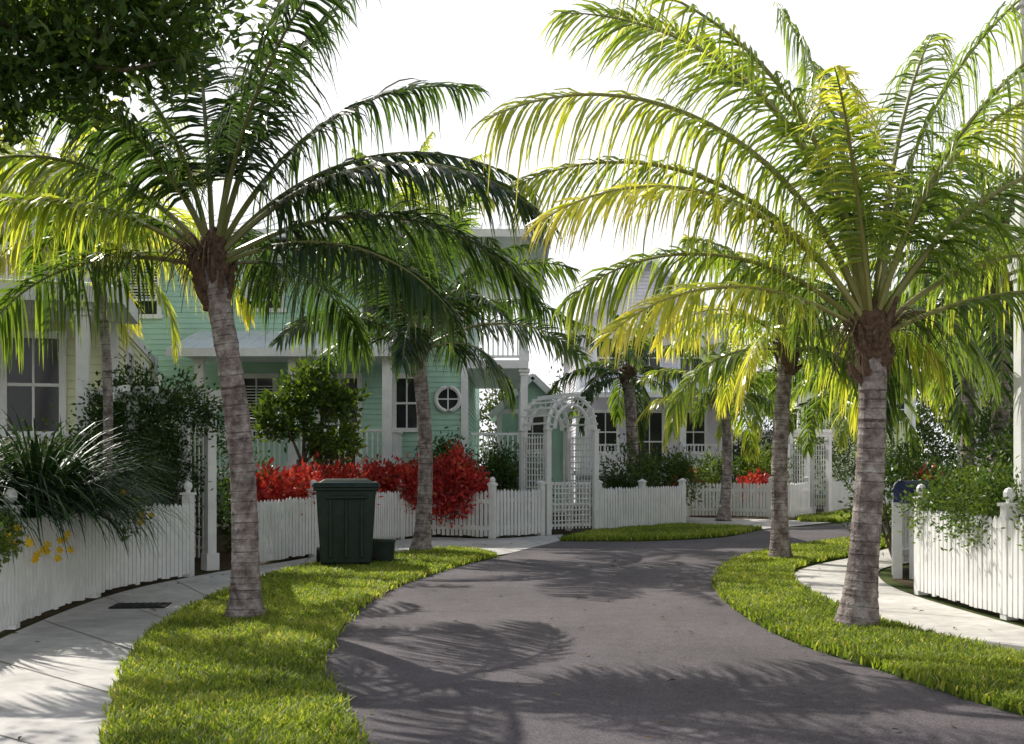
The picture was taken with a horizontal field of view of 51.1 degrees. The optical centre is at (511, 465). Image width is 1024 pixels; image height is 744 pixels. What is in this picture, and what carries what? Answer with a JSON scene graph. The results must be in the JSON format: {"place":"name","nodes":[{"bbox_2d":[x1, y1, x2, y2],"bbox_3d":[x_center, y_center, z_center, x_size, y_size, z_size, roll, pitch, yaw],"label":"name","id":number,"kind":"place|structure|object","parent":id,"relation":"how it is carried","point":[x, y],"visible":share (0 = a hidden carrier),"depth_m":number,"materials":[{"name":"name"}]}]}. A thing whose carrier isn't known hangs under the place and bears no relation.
{"place":"outdoors","nodes":[
{"label":"outdoors","id":0,"kind":"place"},
{"bbox_2d":[0,534,562,743],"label":"sidewalk","id":1,"kind":"structure","parent":0,"point":[56,681],"depth_m":8.52,"materials":[{"name":"concrete"}]},
{"bbox_2d":[0,481,196,630],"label":"picket fence","id":2,"kind":"object","parent":1,"relation":"on","point":[30,589],"visible":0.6,"depth_m":11.81,"materials":[{"name":"white paint"}]},
{"bbox_2d":[0,484,154,571],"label":"yellow flowering plant","id":3,"kind":"object","parent":2,"relation":"attached to","point":[5,537],"visible":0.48,"depth_m":9.65,"materials":[{"name":"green plant"}]},
{"bbox_2d":[109,602,171,608],"bbox_3d":[-3.920,1.478,11.300,0.560,0.021,0.360,0,0,-6],"label":"utility cover","id":4,"kind":"object","parent":1,"relation":"on","point":[140,605],"visible":1,"depth_m":11.25,"materials":[{"name":"metal"}]},
{"bbox_2d":[257,477,497,561],"bbox_3d":[-2.866,0.868,19.100,1.717,1.264,7.338,0,0,30],"label":"picket fence","id":5,"kind":"object","parent":1,"relation":"on","point":[286,529],"visible":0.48,"depth_m":17.58,"materials":[{"name":"white paint"}]},
{"bbox_2d":[14,537,989,739],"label":"fallen leaves","id":6,"kind":"object","parent":1,"relation":"on","point":[19,737],"visible":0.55,"depth_m":9.54,"materials":[{"name":"brown plant"}]},
{"bbox_2d":[0,499,824,634],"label":"garden bed","id":7,"kind":"object","parent":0,"point":[225,558],"visible":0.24,"depth_m":18.01,"materials":[{"name":"soil"}]},
{"bbox_2d":[0,433,94,546],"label":"strap leaf plant","id":8,"kind":"object","parent":7,"relation":"on","point":[28,488],"visible":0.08,"depth_m":11.12,"materials":[{"name":"green plant"}]},
{"bbox_2d":[0,403,101,481],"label":"green bush","id":9,"kind":"object","parent":7,"relation":"on","point":[46,437],"visible":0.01,"depth_m":13.62,"materials":[{"name":"green plant"}]},
{"bbox_2d":[0,418,111,554],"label":"strap leaf plant","id":10,"kind":"object","parent":7,"relation":"on","point":[19,516],"visible":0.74,"depth_m":9.71,"materials":[{"name":"green plant"}]},
{"bbox_2d":[0,227,153,498],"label":"walls","id":11,"kind":"structure","parent":7,"relation":"on","point":[95,359],"depth_m":16.91,"materials":[{"name":"beige"}]},
{"bbox_2d":[7,338,131,430],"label":"windows","id":12,"kind":"structure","parent":11,"relation":"attached to","point":[19,399],"depth_m":16.69,"materials":[{"name":"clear glass"}]},
{"bbox_2d":[0,181,157,478],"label":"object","id":13,"kind":"structure","parent":7,"relation":"on","point":[82,366],"depth_m":16.32,"materials":[{"name":"white paint"}]},
{"bbox_2d":[6,416,198,559],"bbox_3d":[-5.068,0.269,12.206,2.972,1.633,2.928,0,0,0],"label":"strap leaf plant","id":14,"kind":"object","parent":7,"relation":"on","point":[110,519],"visible":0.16,"depth_m":11.81,"materials":[{"name":"green plant"}]},
{"bbox_2d":[0,405,209,572],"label":"strap leaf plant","id":15,"kind":"object","parent":7,"relation":"on","point":[46,469],"visible":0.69,"depth_m":10.56,"materials":[{"name":"green plant"}]},
{"bbox_2d":[0,98,209,367],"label":"coconut palm","id":16,"kind":"object","parent":7,"relation":"on","point":[174,328],"visible":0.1,"depth_m":19.64,"materials":[{"name":"green plant"}]},
{"bbox_2d":[0,126,254,498],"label":"coconut palm","id":17,"kind":"object","parent":7,"relation":"on","point":[107,384],"visible":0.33,"depth_m":13.77,"materials":[{"name":"green plant"}]},
{"bbox_2d":[0,0,277,156],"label":"broadleaf tree","id":18,"kind":"object","parent":7,"relation":"on","point":[57,36],"visible":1,"depth_m":8.23,"materials":[{"name":"green plant"}]},
{"bbox_2d":[53,346,224,534],"bbox_3d":[-5.173,-0.043,14.802,2.442,3.135,2.079,0,0,-28],"label":"flowering vine","id":19,"kind":"object","parent":7,"relation":"on","point":[159,411],"visible":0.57,"depth_m":14.61,"materials":[{"name":"green plant"}]},
{"bbox_2d":[90,385,222,570],"bbox_3d":[-5.034,0.212,15.266,1.650,2.575,1.250,0,0,-42],"label":"garden pergola","id":20,"kind":"object","parent":7,"relation":"on","point":[209,557],"visible":0.27,"depth_m":15.30,"materials":[{"name":"white paint"}]},
{"bbox_2d":[138,417,272,557],"bbox_3d":[-5.432,0.246,17.943,3.657,2.609,3.574,0,0,0],"label":"green bush","id":21,"kind":"object","parent":7,"relation":"on","point":[223,510],"visible":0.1,"depth_m":17.44,"materials":[{"name":"green plant"}]},
{"bbox_2d":[69,250,476,520],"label":"walls","id":22,"kind":"structure","parent":7,"relation":"on","point":[157,338],"depth_m":25.99,"materials":[{"name":"green"}]},
{"bbox_2d":[129,260,457,466],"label":"windows","id":23,"kind":"structure","parent":22,"relation":"attached to","point":[401,408],"depth_m":25.96,"materials":[{"name":"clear glass"}]},
{"bbox_2d":[56,229,550,526],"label":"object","id":24,"kind":"structure","parent":7,"relation":"on","point":[517,372],"depth_m":25.82,"materials":[{"name":"white paint"}]},
{"bbox_2d":[127,209,546,347],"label":"roof","id":25,"kind":"structure","parent":24,"relation":"on","point":[204,339],"depth_m":25.84,"materials":[{"name":"metal"}]},
{"bbox_2d":[248,348,370,472],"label":"broadleaf tree","id":26,"kind":"object","parent":7,"relation":"on","point":[326,392],"visible":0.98,"depth_m":19.83,"materials":[{"name":"green plant"}]},
{"bbox_2d":[255,438,498,538],"bbox_3d":[-2.951,0.467,20.230,2.727,2.120,7.066,0,0,32],"label":"croton hedge","id":27,"kind":"object","parent":7,"relation":"on","point":[458,477],"visible":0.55,"depth_m":21.73,"materials":[{"name":"red plant"}]},
{"bbox_2d":[314,131,506,327],"bbox_3d":[-2.437,-2.941,24.730,4.678,8.907,4.491,0,0,0],"label":"coconut palm","id":28,"kind":"object","parent":7,"relation":"on","point":[399,198],"visible":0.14,"depth_m":24.27,"materials":[{"name":"green plant"}]},
{"bbox_2d":[404,420,557,530],"bbox_3d":[-0.773,0.243,24.715,3.663,2.571,2.378,0,0,-15],"label":"green bush","id":29,"kind":"object","parent":7,"relation":"on","point":[503,472],"visible":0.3,"depth_m":24.35,"materials":[{"name":"green plant"}]},
{"bbox_2d":[488,373,575,511],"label":"mint cottage","id":30,"kind":"structure","parent":7,"relation":"on","point":[537,387],"depth_m":33.98,"materials":[{"name":"green wood"}]},
{"bbox_2d":[528,416,543,448],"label":"windows","id":31,"kind":"structure","parent":30,"relation":"in","point":[536,428],"depth_m":33.96,"materials":[{"name":"black glass"}]},
{"bbox_2d":[518,392,599,534],"bbox_3d":[1.030,-0.035,23.708,1.350,3.070,1.310,0,0,-28],"label":"garden arbor","id":32,"kind":"object","parent":7,"relation":"on","point":[569,483],"visible":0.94,"depth_m":23.44,"materials":[{"name":"white paint"}]},
{"bbox_2d":[546,300,706,484],"bbox_3d":[3.267,-1.671,31.636,4.584,6.394,4.232,0,0,-41],"label":"coconut palm","id":33,"kind":"object","parent":7,"relation":"on","point":[627,376],"visible":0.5,"depth_m":31.37,"materials":[{"name":"green plant"}]},
{"bbox_2d":[565,261,717,501],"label":"walls","id":34,"kind":"structure","parent":7,"relation":"on","point":[600,403],"depth_m":38.99,"materials":[{"name":"white wood"}]},
{"bbox_2d":[595,339,703,467],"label":"windows","id":35,"kind":"structure","parent":34,"relation":"attached to","point":[655,426],"depth_m":38.96,"materials":[{"name":"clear glass"}]},
{"bbox_2d":[588,432,713,508],"bbox_3d":[3.761,0.344,28.194,2.138,2.371,4.396,0,0,33],"label":"green bush","id":36,"kind":"object","parent":7,"relation":"on","point":[680,466],"visible":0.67,"depth_m":27.76,"materials":[{"name":"green plant"}]},
{"bbox_2d":[564,254,737,505],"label":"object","id":37,"kind":"structure","parent":7,"relation":"on","point":[682,438],"depth_m":38.90,"materials":[{"name":"white paint"}]},
{"bbox_2d":[554,255,734,391],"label":"roof","id":38,"kind":"structure","parent":37,"relation":"on","point":[647,389],"depth_m":37.16,"materials":[{"name":"metal"}]},
{"bbox_2d":[669,467,770,507],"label":"croton bush","id":39,"kind":"object","parent":7,"relation":"on","point":[759,479],"visible":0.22,"depth_m":31.32,"materials":[{"name":"red plant"}]},
{"bbox_2d":[690,439,796,514],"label":"green bush","id":40,"kind":"object","parent":7,"relation":"on","point":[765,461],"visible":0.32,"depth_m":32.12,"materials":[{"name":"green plant"}]},
{"bbox_2d":[686,476,809,518],"bbox_3d":[6.861,0.910,30.659,3.786,1.180,1.752,0,0,0],"label":"picket fence","id":41,"kind":"object","parent":7,"relation":"on","point":[798,498],"visible":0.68,"depth_m":30.42,"materials":[{"name":"white paint"}]},
{"bbox_2d":[697,313,834,448],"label":"coconut palm","id":42,"kind":"object","parent":7,"relation":"on","point":[719,432],"visible":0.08,"depth_m":36.02,"materials":[{"name":"green plant"}]},
{"bbox_2d":[787,429,835,513],"bbox_3d":[9.025,0.212,32.503,1.400,2.575,1.100,0,0,-30],"label":"garden pergola","id":43,"kind":"object","parent":7,"relation":"on","point":[809,463],"visible":0.62,"depth_m":32.44,"materials":[{"name":"white paint"}]},
{"bbox_2d":[0,0,1014,466],"label":"sky","id":44,"kind":"structure","parent":0,"point":[494,45],"materials":[{"name":"white"}]},
{"bbox_2d":[0,467,1023,638],"bbox_3d":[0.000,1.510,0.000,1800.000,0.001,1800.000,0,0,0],"label":"ground","id":45,"kind":"structure","parent":0,"point":[885,575],"depth_m":13.10,"materials":[{"name":"brown soil"}]},
{"bbox_2d":[94,544,499,743],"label":"grass verge","id":46,"kind":"object","parent":45,"relation":"on","point":[205,670],"depth_m":7.62,"materials":[{"name":"green plant"}]},
{"bbox_2d":[0,0,564,618],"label":"coconut palm","id":47,"kind":"object","parent":46,"relation":"on","point":[214,260],"visible":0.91,"depth_m":10.22,"materials":[{"name":"green plant"}]},
{"bbox_2d":[312,479,379,564],"bbox_3d":[-2.422,0.845,15.663,0.966,1.290,0.933,0,0,-8],"label":"trash bin","id":48,"kind":"object","parent":46,"relation":"on","point":[345,510],"visible":0.98,"depth_m":15.28,"materials":[{"name":"plastic"}]},
{"bbox_2d":[372,537,395,561],"bbox_3d":[-1.930,1.280,16.100,0.370,0.361,0.500,0,0,-5],"label":"recycling crate","id":49,"kind":"object","parent":46,"relation":"on","point":[383,548],"visible":0.69,"depth_m":15.88,"materials":[{"name":"plastic"}]},
{"bbox_2d":[255,163,592,549],"bbox_3d":[-1.478,-1.817,18.351,5.710,6.680,6.062,0,0,0],"label":"coconut palm","id":50,"kind":"object","parent":46,"relation":"on","point":[417,349],"visible":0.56,"depth_m":17.80,"materials":[{"name":"green plant"}]},
{"bbox_2d":[487,480,545,537],"bbox_3d":[0.109,0.910,22.319,1.554,1.180,0.160,0,0,-43],"label":"picket fence","id":51,"kind":"object","parent":45,"relation":"on","point":[531,504],"visible":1,"depth_m":22.32,"materials":[{"name":"white paint"}]},
{"bbox_2d":[599,478,685,528],"bbox_3d":[3.031,0.910,24.916,0.160,1.180,3.486,0,0,43],"label":"picket fence","id":52,"kind":"object","parent":45,"relation":"on","point":[643,504],"visible":0.84,"depth_m":24.80,"materials":[{"name":"white paint"}]},
{"bbox_2d":[557,522,761,541],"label":"grass verge","id":53,"kind":"object","parent":45,"relation":"on","point":[673,531],"depth_m":22.36,"materials":[{"name":"green plant"}]},
{"bbox_2d":[496,375,927,502],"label":"distant trees","id":54,"kind":"object","parent":45,"relation":"on","point":[846,453],"visible":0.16,"depth_m":43.32,"materials":[{"name":"green plant"}]},
{"bbox_2d":[480,362,956,473],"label":"distant trees","id":55,"kind":"object","parent":45,"relation":"on","point":[927,428],"depth_m":63.10,"materials":[{"name":"green plant"}]},
{"bbox_2d":[635,328,803,520],"bbox_3d":[5.457,-1.079,28.662,4.381,5.217,4.350,0,0,0],"label":"coconut palm","id":56,"kind":"object","parent":45,"relation":"on","point":[724,509],"visible":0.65,"depth_m":28.63,"materials":[{"name":"green plant"}]},
{"bbox_2d":[732,412,798,493],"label":"cottage","id":57,"kind":"structure","parent":45,"relation":"on","point":[767,430],"depth_m":51.96,"materials":[{"name":"white wood"}]},
{"bbox_2d":[764,366,918,493],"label":"cottage","id":58,"kind":"structure","parent":45,"relation":"on","point":[908,413],"depth_m":55.99,"materials":[{"name":"beige wood"}]},
{"bbox_2d":[809,398,903,420],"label":"windows","id":59,"kind":"structure","parent":58,"relation":"in","point":[902,405],"depth_m":55.96,"materials":[{"name":"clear glass"}]},
{"bbox_2d":[795,505,891,522],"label":"grass verge","id":60,"kind":"object","parent":45,"relation":"on","point":[834,516],"depth_m":28.71,"materials":[{"name":"green plant"}]},
{"bbox_2d":[765,273,961,529],"bbox_3d":[8.274,-1.544,24.479,4.688,6.158,4.808,0,0,0],"label":"coconut palm","id":61,"kind":"object","parent":45,"relation":"on","point":[842,440],"visible":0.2,"depth_m":25.28,"materials":[{"name":"green plant"}]},
{"bbox_2d":[790,342,937,466],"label":"coconut palm","id":62,"kind":"object","parent":45,"relation":"on","point":[905,421],"visible":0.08,"depth_m":35.34,"materials":[{"name":"green plant"}]},
{"bbox_2d":[711,533,1023,715],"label":"grass verge","id":63,"kind":"object","parent":45,"relation":"on","point":[764,590],"depth_m":8.91,"materials":[{"name":"green plant"}]},
{"bbox_2d":[463,0,1023,626],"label":"coconut palm","id":64,"kind":"object","parent":63,"relation":"on","point":[871,318],"visible":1,"depth_m":9.62,"materials":[{"name":"green plant"}]},
{"bbox_2d":[649,210,951,558],"bbox_3d":[4.640,-1.325,16.561,4.751,5.683,4.894,0,0,0],"label":"coconut palm","id":65,"kind":"object","parent":63,"relation":"on","point":[780,544],"visible":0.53,"depth_m":16.58,"materials":[{"name":"green plant"}]},
{"bbox_2d":[832,475,903,510],"bbox_3d":[13.487,0.910,37.307,1.233,1.180,11.814,0,0,45],"label":"picket fence","id":66,"kind":"object","parent":45,"relation":"on","point":[840,492],"visible":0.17,"depth_m":33.97,"materials":[{"name":"white paint"}]},
{"bbox_2d":[923,276,951,406],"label":"coconut palm","id":67,"kind":"object","parent":45,"relation":"on","point":[939,339],"depth_m":34.36,"materials":[{"name":"green plant"}]},
{"bbox_2d":[892,567,1023,621],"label":"garden bed","id":68,"kind":"object","parent":45,"relation":"on","point":[906,580],"visible":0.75,"depth_m":13.48,"materials":[{"name":"soil"}]},
{"bbox_2d":[893,480,933,578],"bbox_3d":[5.295,0.850,14.088,0.520,1.300,0.276,0,0,-30],"label":"mailbox","id":69,"kind":"object","parent":68,"relation":"on","point":[900,487],"visible":0.49,"depth_m":14.06,"materials":[{"name":"blue paint"}]},
{"bbox_2d":[818,202,1013,476],"bbox_3d":[8.437,-1.829,20.652,5.116,6.707,5.656,0,0,0],"label":"coconut palm","id":70,"kind":"object","parent":68,"relation":"on","point":[967,389],"visible":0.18,"depth_m":19.11,"materials":[{"name":"green plant"}]},
{"bbox_2d":[835,130,1014,485],"bbox_3d":[7.247,-1.826,15.484,5.070,6.704,4.775,0,0,0],"label":"coconut palm","id":71,"kind":"object","parent":68,"relation":"on","point":[1002,357],"visible":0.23,"depth_m":15.34,"materials":[{"name":"green plant"}]},
{"bbox_2d":[838,391,1013,558],"bbox_3d":[9.094,-0.237,20.121,10.285,3.533,3.217,0,0,-39],"label":"green bush","id":72,"kind":"object","parent":68,"relation":"on","point":[901,471],"visible":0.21,"depth_m":17.04,"materials":[{"name":"green plant"}]},
{"bbox_2d":[913,462,949,495],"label":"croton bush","id":73,"kind":"object","parent":68,"relation":"on","point":[927,471],"visible":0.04,"depth_m":18.39,"materials":[{"name":"green plant"}]},
{"bbox_2d":[891,481,980,578],"bbox_3d":[10.762,0.858,19.143,15.242,1.284,1.175,0,0,-38],"label":"picket fence","id":74,"kind":"object","parent":68,"relation":"on","point":[900,548],"visible":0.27,"depth_m":14.14,"materials":[{"name":"white paint"}]},
{"bbox_2d":[894,441,1023,554],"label":"lantana bush","id":75,"kind":"object","parent":68,"relation":"on","point":[961,492],"visible":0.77,"depth_m":11.26,"materials":[{"name":"green plant"}]},
{"bbox_2d":[916,158,1014,371],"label":"coconut palm","id":76,"kind":"object","parent":68,"relation":"on","point":[995,173],"visible":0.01,"depth_m":21.41,"materials":[{"name":"green plant"}]},
{"bbox_2d":[944,364,1013,506],"bbox_3d":[8.239,-0.212,14.917,3.577,3.583,7.422,0,0,30],"label":"green bush","id":77,"kind":"object","parent":68,"relation":"on","point":[995,443],"visible":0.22,"depth_m":13.38,"materials":[{"name":"green plant"}]},
{"bbox_2d":[1007,0,1023,519],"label":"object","id":78,"kind":"structure","parent":68,"relation":"on","point":[1019,394],"depth_m":10.80,"materials":[{"name":"white paint"}]},
{"bbox_2d":[913,484,1023,619],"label":"picket fence","id":79,"kind":"object","parent":45,"relation":"on","point":[986,577],"visible":0.85,"depth_m":10.92,"materials":[{"name":"white paint"}]},
{"bbox_2d":[955,251,1013,478],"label":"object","id":80,"kind":"structure","parent":45,"relation":"on","point":[958,455],"depth_m":25.11,"materials":[{"name":"white paint"}]},
{"bbox_2d":[974,289,1013,470],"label":"walls","id":81,"kind":"structure","parent":45,"relation":"on","point":[983,406],"depth_m":26.83,"materials":[{"name":"white wood"}]},
{"bbox_2d":[324,520,1023,743],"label":"road","id":82,"kind":"structure","parent":0,"point":[736,681],"depth_m":7.91,"materials":[{"name":"grey asphalt"}]},
{"bbox_2d":[686,517,831,528],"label":"path","id":83,"kind":"structure","parent":0,"point":[765,523],"depth_m":27.80,"materials":[{"name":"concrete"}]},
{"bbox_2d":[794,549,1023,651],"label":"sidewalk","id":84,"kind":"structure","parent":0,"point":[894,603],"depth_m":10.90,"materials":[{"name":"concrete"}]}
]}

